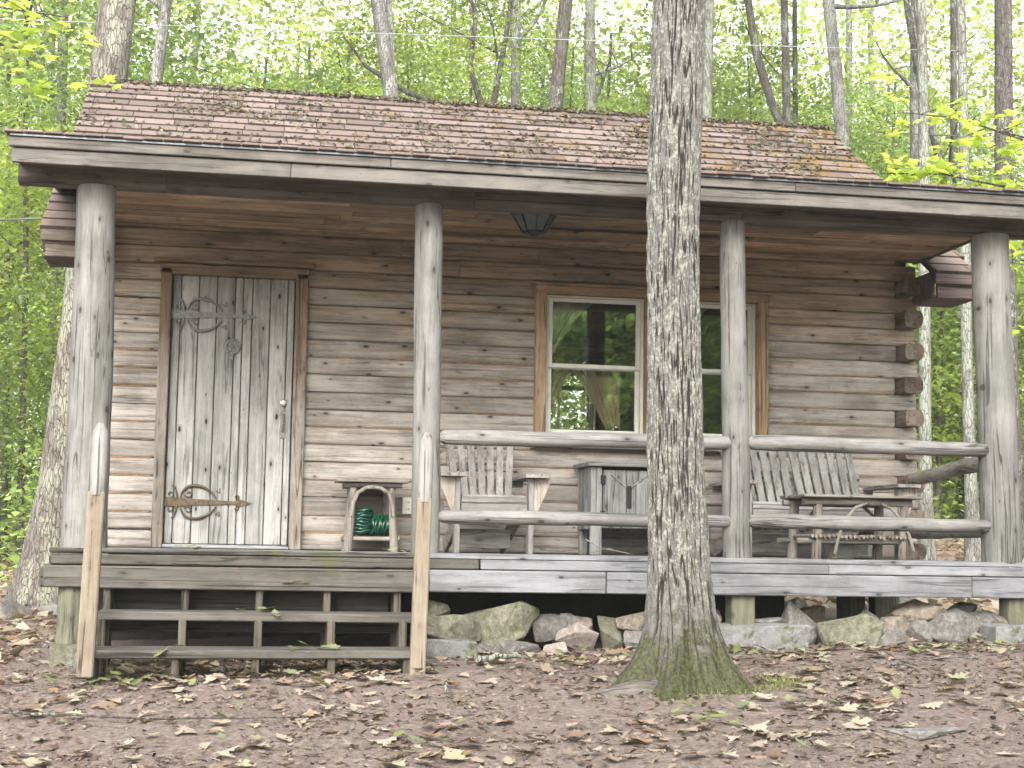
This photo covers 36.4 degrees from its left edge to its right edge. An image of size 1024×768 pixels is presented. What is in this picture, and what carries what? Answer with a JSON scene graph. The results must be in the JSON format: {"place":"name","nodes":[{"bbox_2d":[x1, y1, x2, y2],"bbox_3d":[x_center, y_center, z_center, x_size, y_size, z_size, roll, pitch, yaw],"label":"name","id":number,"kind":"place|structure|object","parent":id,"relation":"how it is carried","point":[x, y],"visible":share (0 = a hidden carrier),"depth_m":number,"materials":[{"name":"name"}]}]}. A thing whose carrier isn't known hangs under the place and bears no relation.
{"place":"outdoors","nodes":[
{"label":"outdoors","id":0,"kind":"place"},
{"bbox_2d":[0,468,1023,767],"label":"ground","id":1,"kind":"structure","parent":0,"point":[106,736],"depth_m":7.29,"materials":[{"name":"soil"}]},
{"bbox_2d":[0,599,36,619],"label":"rock","id":2,"kind":"object","parent":1,"relation":"on","point":[9,608],"visible":0.59,"depth_m":14.38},
{"bbox_2d":[0,95,63,546],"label":"young tree","id":3,"kind":"object","parent":1,"relation":"on","point":[3,376],"visible":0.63,"depth_m":24.39,"materials":[{"name":"green plant"}]},
{"bbox_2d":[0,176,64,462],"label":"young tree","id":4,"kind":"object","parent":1,"relation":"on","point":[1,258],"visible":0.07,"depth_m":30.46,"materials":[{"name":"green plant"}]},
{"bbox_2d":[0,202,65,541],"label":"young tree","id":5,"kind":"object","parent":1,"relation":"on","point":[36,406],"visible":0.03,"depth_m":30.07,"materials":[{"name":"green plant"}]},
{"bbox_2d":[0,61,79,543],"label":"young tree","id":6,"kind":"object","parent":1,"relation":"on","point":[21,314],"visible":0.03,"depth_m":33.78,"materials":[{"name":"green plant"}]},
{"bbox_2d":[0,92,83,553],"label":"young tree","id":7,"kind":"object","parent":1,"relation":"on","point":[50,361],"visible":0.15,"depth_m":25.33,"materials":[{"name":"green plant"}]},
{"bbox_2d":[0,0,121,200],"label":"young maple","id":8,"kind":"object","parent":1,"relation":"on","point":[40,89],"visible":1,"depth_m":11.09,"materials":[{"name":"green plant"}]},
{"bbox_2d":[49,644,76,666],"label":"footing block","id":9,"kind":"structure","parent":1,"relation":"on","point":[64,654],"depth_m":8.80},
{"bbox_2d":[4,0,135,608],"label":"oak tree","id":10,"kind":"object","parent":1,"relation":"on","point":[114,26],"visible":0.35,"depth_m":16.46,"materials":[{"name":"grey plant"}]},
{"bbox_2d":[0,0,176,321],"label":"young tree","id":11,"kind":"object","parent":1,"relation":"on","point":[81,64],"visible":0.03,"depth_m":32.42,"materials":[{"name":"green plant"}]},
{"bbox_2d":[0,0,191,428],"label":"forest tree","id":12,"kind":"object","parent":1,"relation":"on","point":[58,117],"visible":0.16,"depth_m":27.76,"materials":[{"name":"grey plant"}]},
{"bbox_2d":[0,0,206,560],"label":"young tree","id":13,"kind":"object","parent":1,"relation":"on","point":[5,482],"visible":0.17,"depth_m":28.20,"materials":[{"name":"green plant"}]},
{"bbox_2d":[0,0,270,564],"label":"young tree","id":14,"kind":"object","parent":1,"relation":"on","point":[27,231],"visible":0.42,"depth_m":25.54,"materials":[{"name":"green plant"}]},
{"bbox_2d":[6,25,286,413],"bbox_3d":[-5.937,-1.604,26.981,4.970,9.451,6.078,5,-7,-37],"label":"young tree","id":15,"kind":"object","parent":1,"relation":"on","point":[137,75],"visible":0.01,"depth_m":26.79,"materials":[{"name":"green plant"}]},
{"bbox_2d":[0,711,302,719],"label":"stick","id":16,"kind":"object","parent":1,"relation":"on","point":[53,714],"visible":1,"depth_m":7.08,"materials":[{"name":"wood"}]},
{"bbox_2d":[148,0,171,82],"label":"forest tree","id":17,"kind":"object","parent":1,"relation":"on","point":[159,57],"visible":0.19,"depth_m":23.25,"materials":[{"name":"grey plant"}]},
{"bbox_2d":[27,20,425,404],"bbox_3d":[-4.388,-1.742,25.632,6.577,9.355,6.050,2,-6,-10],"label":"young tree","id":18,"kind":"object","parent":1,"relation":"on","point":[276,77],"visible":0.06,"depth_m":25.78,"materials":[{"name":"green plant"}]},
{"bbox_2d":[75,423,433,682],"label":"porch steps","id":19,"kind":"structure","parent":1,"relation":"on","point":[183,608],"depth_m":8.45,"materials":[{"name":"wood"}]},
{"bbox_2d":[202,4,405,95],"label":"young tree","id":20,"kind":"object","parent":1,"relation":"on","point":[334,74],"visible":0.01,"depth_m":28.52,"materials":[{"name":"green plant"}]},
{"bbox_2d":[205,0,447,99],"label":"young tree","id":21,"kind":"object","parent":1,"relation":"on","point":[320,23],"visible":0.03,"depth_m":30.92,"materials":[{"name":"green plant"}]},
{"bbox_2d":[301,20,466,101],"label":"young tree","id":22,"kind":"object","parent":1,"relation":"on","point":[339,37],"visible":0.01,"depth_m":38.91,"materials":[{"name":"green plant"}]},
{"bbox_2d":[370,0,398,99],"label":"forest tree","id":23,"kind":"object","parent":1,"relation":"on","point":[385,57],"visible":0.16,"depth_m":22.79,"materials":[{"name":"grey plant"}]},
{"bbox_2d":[386,0,395,72],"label":"forest tree","id":24,"kind":"object","parent":1,"relation":"on","point":[389,9],"visible":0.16,"depth_m":23.21,"materials":[{"name":"grey plant"}]},
{"bbox_2d":[268,1,548,106],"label":"young tree","id":25,"kind":"object","parent":1,"relation":"on","point":[430,90],"visible":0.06,"depth_m":31.39,"materials":[{"name":"green plant"}]},
{"bbox_2d":[294,0,605,104],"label":"young tree","id":26,"kind":"object","parent":1,"relation":"on","point":[500,46],"visible":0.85,"depth_m":26.84,"materials":[{"name":"green plant"}]},
{"bbox_2d":[426,639,476,657],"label":"footing block","id":27,"kind":"structure","parent":1,"relation":"on","point":[451,648],"depth_m":9.06,"materials":[{"name":"concrete"}]},
{"bbox_2d":[427,626,455,638],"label":"fieldstone","id":28,"kind":"object","parent":27,"relation":"on","point":[434,633],"visible":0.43,"depth_m":9.17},
{"bbox_2d":[427,614,481,642],"bbox_3d":[-0.331,1.471,9.304,0.379,0.197,0.206,5,-7,-31],"label":"fieldstone","id":29,"kind":"object","parent":1,"relation":"on","point":[467,627],"visible":0.71,"depth_m":9.23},
{"bbox_2d":[428,599,449,615],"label":"fieldstone","id":30,"kind":"object","parent":29,"relation":"on","point":[436,608],"visible":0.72,"depth_m":9.31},
{"bbox_2d":[354,0,579,106],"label":"young tree","id":31,"kind":"object","parent":1,"relation":"on","point":[471,93],"visible":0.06,"depth_m":34.32,"materials":[{"name":"green plant"}]},
{"bbox_2d":[474,652,521,662],"bbox_3d":[-0.074,1.506,8.572,0.326,0.057,0.061,5,-7,-37],"label":"stick","id":32,"kind":"object","parent":1,"relation":"on","point":[483,659],"visible":1,"depth_m":8.55,"materials":[{"name":"wood"}]},
{"bbox_2d":[463,601,539,647],"bbox_3d":[-0.103,1.495,9.408,0.514,0.371,0.216,0,-6,11],"label":"fieldstone","id":33,"kind":"object","parent":1,"relation":"on","point":[514,621],"visible":0.56,"depth_m":9.32,"materials":[{"name":"stone"}]},
{"bbox_2d":[0,500,1010,663],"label":"woodland leaves","id":34,"kind":"object","parent":1,"relation":"on","point":[994,602],"visible":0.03,"depth_m":14.25,"materials":[{"name":"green plant"}]},
{"bbox_2d":[0,0,1023,543],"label":"distant woodland","id":35,"kind":"object","parent":1,"relation":"on","point":[976,58],"visible":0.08,"depth_m":42.87,"materials":[{"name":"plant"}]},
{"bbox_2d":[0,615,1023,767],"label":"leaf litter","id":36,"kind":"object","parent":1,"relation":"on","point":[855,723],"visible":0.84,"depth_m":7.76,"materials":[{"name":"plant"}]},
{"bbox_2d":[0,406,1023,583],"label":"undergrowth","id":37,"kind":"object","parent":1,"relation":"on","point":[14,557],"visible":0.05,"depth_m":23.79,"materials":[{"name":"green plant"}]},
{"bbox_2d":[4,76,1023,643],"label":"log cabin","id":38,"kind":"object","parent":1,"relation":"on","point":[290,308],"visible":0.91,"depth_m":11.10,"materials":[{"name":"wood"}]},
{"bbox_2d":[162,275,295,544],"bbox_3d":[-2.009,0.184,11.097,0.900,1.905,0.141,2,-6,-10],"label":"door","id":39,"kind":"structure","parent":38,"relation":"in","point":[231,364],"depth_m":11.09,"materials":[{"name":"grey wood"}]},
{"bbox_2d":[334,479,408,551],"bbox_3d":[-0.988,0.919,10.858,0.513,0.496,0.425,2,-6,-10],"label":"twig stand","id":40,"kind":"object","parent":38,"relation":"on","point":[377,496],"visible":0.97,"depth_m":10.70,"materials":[{"name":"grey wood"}]},
{"bbox_2d":[353,507,388,535],"bbox_3d":[-0.981,0.950,10.810,0.314,0.210,0.173,0,-6,10],"label":"garden hose","id":41,"kind":"object","parent":40,"relation":"on","point":[367,521],"visible":0.85,"depth_m":10.75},
{"bbox_2d":[440,445,550,553],"bbox_3d":[-0.188,0.746,10.656,0.760,0.834,0.975,2,-6,-10],"label":"porch armchair","id":42,"kind":"object","parent":38,"relation":"on","point":[454,484],"visible":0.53,"depth_m":10.62,"materials":[{"name":"wood"}]},
{"bbox_2d":[510,213,556,236],"bbox_3d":[0.147,-1.077,10.588,0.305,0.157,0.305,0,-6,12],"label":"ceiling lantern","id":43,"kind":"object","parent":38,"relation":"attached to","point":[533,225],"visible":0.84,"depth_m":10.52,"materials":[{"name":"metal"}]},
{"bbox_2d":[551,369,571,409],"bbox_3d":[0.340,0.092,11.678,0.280,0.450,0.046,2,-6,-10],"label":"curtain","id":44,"kind":"object","parent":38,"relation":"hanging from","point":[559,377],"visible":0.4,"depth_m":11.69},
{"bbox_2d":[552,302,592,354],"bbox_3d":[0.421,-0.390,11.721,0.420,0.480,0.046,2,-6,-10],"label":"curtain","id":45,"kind":"object","parent":38,"relation":"hanging from","point":[566,315],"visible":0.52,"depth_m":11.73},
{"bbox_2d":[551,343,600,429],"bbox_3d":[0.347,0.041,16.943,1.250,0.978,0.060,2,-6,-10],"label":"window","id":46,"kind":"structure","parent":38,"relation":"in","point":[571,346],"depth_m":17.00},
{"bbox_2d":[533,293,647,433],"bbox_3d":[0.614,-0.118,11.597,0.913,1.100,0.143,2,-6,-10],"label":"window","id":47,"kind":"structure","parent":38,"relation":"in","point":[543,364],"depth_m":11.58,"materials":[{"name":"beige wood"}]},
{"bbox_2d":[572,370,621,428],"bbox_3d":[0.613,0.099,11.747,0.440,0.480,0.048,2,-6,-10],"label":"curtain","id":48,"kind":"object","parent":38,"relation":"hanging from","point":[602,389],"visible":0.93,"depth_m":11.76,"materials":[{"name":"fabric"}]},
{"bbox_2d":[573,461,648,554],"bbox_3d":[0.819,0.904,11.212,0.675,0.654,0.500,2,-6,-10],"label":"cupboard","id":49,"kind":"object","parent":38,"relation":"on","point":[614,487],"visible":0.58,"depth_m":11.02,"materials":[{"name":"grey wood"}]},
{"bbox_2d":[700,302,768,435],"bbox_3d":[1.475,-0.088,11.749,0.913,1.100,0.143,2,-6,-10],"label":"window","id":50,"kind":"structure","parent":38,"relation":"in","point":[758,315],"depth_m":11.79,"materials":[{"name":"beige wood"}]},
{"bbox_2d":[709,449,920,559],"bbox_3d":[2.088,0.822,11.160,1.370,0.860,0.975,2,-6,-10],"label":"porch bench","id":51,"kind":"object","parent":38,"relation":"on","point":[763,543],"visible":0.36,"depth_m":11.29,"materials":[{"name":"wood"}]},
{"bbox_2d":[823,544,858,558],"bbox_3d":[2.239,1.119,10.619,0.274,0.150,0.272,2,-6,-10],"label":"planter pot","id":52,"kind":"object","parent":38,"relation":"on","point":[847,551],"visible":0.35,"depth_m":10.53,"materials":[{"name":"ceramic"}]},
{"bbox_2d":[777,494,923,559],"bbox_3d":[2.231,0.952,10.334,0.873,0.424,0.498,2,-6,-10],"label":"twig table","id":53,"kind":"object","parent":38,"relation":"on","point":[817,538],"visible":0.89,"depth_m":10.19,"materials":[{"name":"grey wood"}]},
{"bbox_2d":[499,639,540,654],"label":"fieldstone","id":54,"kind":"object","parent":1,"relation":"on","point":[509,646],"visible":0.58,"depth_m":9.24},
{"bbox_2d":[511,0,546,107],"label":"forest tree","id":55,"kind":"object","parent":1,"relation":"on","point":[515,91],"visible":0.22,"depth_m":30.45,"materials":[{"name":"grey plant"}]},
{"bbox_2d":[43,544,1023,748],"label":"green leaves","id":56,"kind":"object","parent":1,"relation":"on","point":[895,692],"visible":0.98,"depth_m":8.01,"materials":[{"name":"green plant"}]},
{"bbox_2d":[532,614,566,641],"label":"fieldstone","id":57,"kind":"object","parent":1,"relation":"on","point":[546,627],"visible":0.93,"depth_m":9.43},
{"bbox_2d":[460,37,649,428],"bbox_3d":[1.264,-2.216,33.008,7.832,10.303,6.520,2,-6,-10],"label":"young tree","id":58,"kind":"object","parent":1,"relation":"on","point":[571,79],"visible":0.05,"depth_m":33.41,"materials":[{"name":"green plant"}]},
{"bbox_2d":[548,0,572,107],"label":"forest tree","id":59,"kind":"object","parent":1,"relation":"on","point":[556,94],"visible":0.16,"depth_m":25.35,"materials":[{"name":"grey plant"}]},
{"bbox_2d":[481,5,641,110],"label":"young tree","id":60,"kind":"object","parent":1,"relation":"on","point":[551,46],"visible":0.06,"depth_m":40.66,"materials":[{"name":"green plant"}]},
{"bbox_2d":[482,33,649,429],"bbox_3d":[1.397,-2.651,35.478,7.639,11.306,6.194,2,-6,-10],"label":"young tree","id":61,"kind":"object","parent":1,"relation":"on","point":[591,414],"visible":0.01,"depth_m":35.46,"materials":[{"name":"green plant"}]},
{"bbox_2d":[555,623,598,650],"bbox_3d":[0.394,1.519,9.370,0.257,0.156,0.118,22,-9,-7],"label":"fieldstone","id":62,"kind":"object","parent":1,"relation":"on","point":[581,636],"visible":0.9,"depth_m":9.34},
{"bbox_2d":[509,17,649,428],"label":"young tree","id":63,"kind":"object","parent":1,"relation":"on","point":[587,398],"visible":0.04,"depth_m":42.64,"materials":[{"name":"green plant"}]},
{"bbox_2d":[597,616,623,650],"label":"fieldstone","id":64,"kind":"object","parent":1,"relation":"on","point":[611,635],"visible":0.82,"depth_m":9.46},
{"bbox_2d":[580,0,644,429],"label":"forest tree","id":65,"kind":"object","parent":1,"relation":"on","point":[592,93],"visible":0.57,"depth_m":29.67,"materials":[{"name":"grey plant"}]},
{"bbox_2d":[623,630,641,649],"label":"fieldstone","id":66,"kind":"object","parent":1,"relation":"on","point":[632,638],"visible":0.54,"depth_m":9.46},
{"bbox_2d":[615,612,643,632],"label":"fieldstone","id":67,"kind":"object","parent":66,"relation":"on","point":[633,622],"visible":0.64,"depth_m":9.49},
{"bbox_2d":[583,0,813,705],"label":"oak tree","id":68,"kind":"object","parent":1,"relation":"on","point":[681,651],"visible":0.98,"depth_m":8.14,"materials":[{"name":"grey plant"}]},
{"bbox_2d":[596,51,806,120],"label":"young tree","id":69,"kind":"object","parent":1,"relation":"on","point":[715,84],"visible":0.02,"depth_m":36.29,"materials":[{"name":"green plant"}]},
{"bbox_2d":[564,0,845,411],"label":"young tree","id":70,"kind":"object","parent":1,"relation":"on","point":[738,112],"visible":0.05,"depth_m":33.51,"materials":[{"name":"green plant"}]},
{"bbox_2d":[702,0,713,119],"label":"forest tree","id":71,"kind":"object","parent":1,"relation":"on","point":[707,84],"visible":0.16,"depth_m":28.99,"materials":[{"name":"grey plant"}]},
{"bbox_2d":[719,622,812,651],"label":"footing block","id":72,"kind":"structure","parent":1,"relation":"on","point":[779,636],"depth_m":9.42,"materials":[{"name":"concrete"}]},
{"bbox_2d":[744,0,790,122],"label":"forest tree","id":73,"kind":"object","parent":1,"relation":"on","point":[785,117],"visible":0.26,"depth_m":30.31,"materials":[{"name":"grey plant"}]},
{"bbox_2d":[734,0,808,123],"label":"forest tree","id":74,"kind":"object","parent":1,"relation":"on","point":[794,49],"visible":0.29,"depth_m":33.66,"materials":[{"name":"grey plant"}]},
{"bbox_2d":[644,5,901,176],"bbox_3d":[6.061,-2.735,34.891,6.940,11.883,6.191,2,-6,-10],"label":"young tree","id":75,"kind":"object","parent":1,"relation":"on","point":[775,48],"visible":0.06,"depth_m":35.58,"materials":[{"name":"green plant"}]},
{"bbox_2d":[781,600,817,644],"bbox_3d":[1.808,1.530,9.707,0.284,0.346,0.210,9,-7,-9],"label":"fieldstone","id":76,"kind":"object","parent":1,"relation":"on","point":[792,613],"visible":0.44,"depth_m":9.70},
{"bbox_2d":[713,16,887,157],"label":"young tree","id":77,"kind":"object","parent":1,"relation":"on","point":[800,64],"visible":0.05,"depth_m":44.02,"materials":[{"name":"green plant"}]},
{"bbox_2d":[800,606,824,623],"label":"fieldstone","id":78,"kind":"object","parent":1,"relation":"on","point":[816,614],"visible":0.4,"depth_m":9.94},
{"bbox_2d":[846,0,852,148],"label":"forest tree","id":79,"kind":"object","parent":1,"relation":"on","point":[849,47],"visible":0.18,"depth_m":40.40,"materials":[{"name":"grey wood"}]},
{"bbox_2d":[816,614,883,645],"bbox_3d":[2.076,1.580,9.725,0.394,0.318,0.287,8,-7,-9],"label":"fieldstone","id":80,"kind":"object","parent":1,"relation":"on","point":[868,629],"visible":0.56,"depth_m":9.65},
{"bbox_2d":[752,63,948,346],"bbox_3d":[7.682,-1.797,34.467,6.853,10.305,6.823,2,-6,-10],"label":"young tree","id":81,"kind":"object","parent":1,"relation":"on","point":[856,125],"visible":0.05,"depth_m":33.41,"materials":[{"name":"green plant"}]},
{"bbox_2d":[757,64,947,171],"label":"young tree","id":82,"kind":"object","parent":1,"relation":"on","point":[857,113],"visible":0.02,"depth_m":42.48,"materials":[{"name":"green plant"}]},
{"bbox_2d":[823,0,916,147],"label":"forest tree","id":83,"kind":"object","parent":1,"relation":"on","point":[830,7],"visible":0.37,"depth_m":27.26,"materials":[{"name":"grey plant"}]},
{"bbox_2d":[867,0,875,145],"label":"forest tree","id":84,"kind":"object","parent":1,"relation":"on","point":[869,25],"visible":0.06,"depth_m":44.92,"materials":[{"name":"grey wood"}]},
{"bbox_2d":[880,616,909,637],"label":"fieldstone","id":85,"kind":"object","parent":1,"relation":"on","point":[901,623],"visible":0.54,"depth_m":9.76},
{"bbox_2d":[799,51,993,336],"bbox_3d":[9.061,-2.646,38.684,7.182,11.727,6.008,5,-7,-36],"label":"young tree","id":86,"kind":"object","parent":1,"relation":"on","point":[939,97],"visible":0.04,"depth_m":38.93,"materials":[{"name":"green plant"}]},
{"bbox_2d":[881,625,911,644],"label":"fieldstone","id":87,"kind":"object","parent":1,"relation":"on","point":[894,633],"visible":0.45,"depth_m":9.63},
{"bbox_2d":[876,0,936,464],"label":"forest tree","id":88,"kind":"object","parent":1,"relation":"on","point":[912,84],"visible":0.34,"depth_m":29.61,"materials":[{"name":"grey plant"}]},
{"bbox_2d":[842,134,975,467],"bbox_3d":[5.727,-0.772,26.238,5.627,7.150,5.634,5,-7,-36],"label":"young tree","id":89,"kind":"object","parent":1,"relation":"on","point":[938,430],"visible":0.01,"depth_m":25.38,"materials":[{"name":"green plant"}]},
{"bbox_2d":[850,82,977,346],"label":"young tree","id":90,"kind":"object","parent":1,"relation":"on","point":[885,123],"visible":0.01,"depth_m":35.65,"materials":[{"name":"green plant"}]},
{"bbox_2d":[906,620,932,641],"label":"fieldstone","id":91,"kind":"object","parent":1,"relation":"on","point":[920,629],"visible":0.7,"depth_m":9.75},
{"bbox_2d":[883,727,966,740],"bbox_3d":[1.839,1.548,6.929,0.339,0.059,0.257,5,-7,-33],"label":"fieldstone","id":92,"kind":"object","parent":1,"relation":"on","point":[927,732],"visible":0.86,"depth_m":6.84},
{"bbox_2d":[916,0,936,559],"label":"forest tree","id":93,"kind":"object","parent":1,"relation":"on","point":[925,505],"visible":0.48,"depth_m":21.16,"materials":[{"name":"grey plant"}]},
{"bbox_2d":[861,58,1020,494],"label":"young tree","id":94,"kind":"object","parent":1,"relation":"on","point":[970,106],"visible":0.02,"depth_m":42.70,"materials":[{"name":"green plant"}]},
{"bbox_2d":[868,71,1023,336],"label":"young maple","id":95,"kind":"object","parent":1,"relation":"on","point":[942,168],"visible":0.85,"depth_m":13.12,"materials":[{"name":"green plant"}]},
{"bbox_2d":[903,0,991,518],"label":"forest tree","id":96,"kind":"object","parent":1,"relation":"on","point":[953,68],"visible":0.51,"depth_m":28.73,"materials":[{"name":"grey plant"}]},
{"bbox_2d":[871,91,1023,421],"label":"young tree","id":97,"kind":"object","parent":1,"relation":"on","point":[984,150],"visible":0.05,"depth_m":30.65,"materials":[{"name":"green plant"}]},
{"bbox_2d":[928,608,979,643],"bbox_3d":[2.777,1.543,9.842,0.388,0.253,0.229,5,-7,-37],"label":"fieldstone","id":98,"kind":"object","parent":1,"relation":"on","point":[956,625],"visible":0.9,"depth_m":9.76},
{"bbox_2d":[886,599,947,621],"bbox_3d":[2.567,1.444,9.881,0.382,0.157,0.210,1,-6,-4],"label":"fieldstone","id":99,"kind":"object","parent":98,"relation":"on","point":[913,610],"visible":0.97,"depth_m":9.80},
{"bbox_2d":[888,170,1023,538],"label":"young tree","id":100,"kind":"object","parent":1,"relation":"on","point":[941,400],"visible":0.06,"depth_m":24.90,"materials":[{"name":"green plant"}]},
{"bbox_2d":[909,149,1023,517],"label":"young tree","id":101,"kind":"object","parent":1,"relation":"on","point":[1020,288],"visible":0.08,"depth_m":26.31,"materials":[{"name":"green plant"}]},
{"bbox_2d":[910,181,1023,518],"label":"young tree","id":102,"kind":"object","parent":1,"relation":"on","point":[957,363],"visible":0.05,"depth_m":26.14,"materials":[{"name":"green plant"}]},
{"bbox_2d":[956,0,980,560],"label":"forest tree","id":103,"kind":"object","parent":1,"relation":"on","point":[972,549],"visible":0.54,"depth_m":21.79,"materials":[{"name":"grey plant"}]},
{"bbox_2d":[977,623,1023,643],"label":"footing block","id":104,"kind":"structure","parent":1,"relation":"on","point":[991,632],"depth_m":9.70,"materials":[{"name":"concrete"}]},
{"bbox_2d":[970,610,998,623],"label":"fieldstone","id":105,"kind":"object","parent":104,"relation":"on","point":[984,616],"visible":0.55,"depth_m":9.93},
{"bbox_2d":[994,0,1023,567],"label":"forest tree","id":106,"kind":"object","parent":1,"relation":"on","point":[1003,75],"visible":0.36,"depth_m":22.23,"materials":[{"name":"grey plant"}]},
{"bbox_2d":[0,18,1023,52],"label":"overhead cable","id":107,"kind":"object","parent":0,"point":[501,37],"visible":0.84,"depth_m":22.62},
{"bbox_2d":[0,0,1023,512],"label":"sky","id":108,"kind":"structure","parent":0,"point":[811,10],"materials":[{"name":"white"}]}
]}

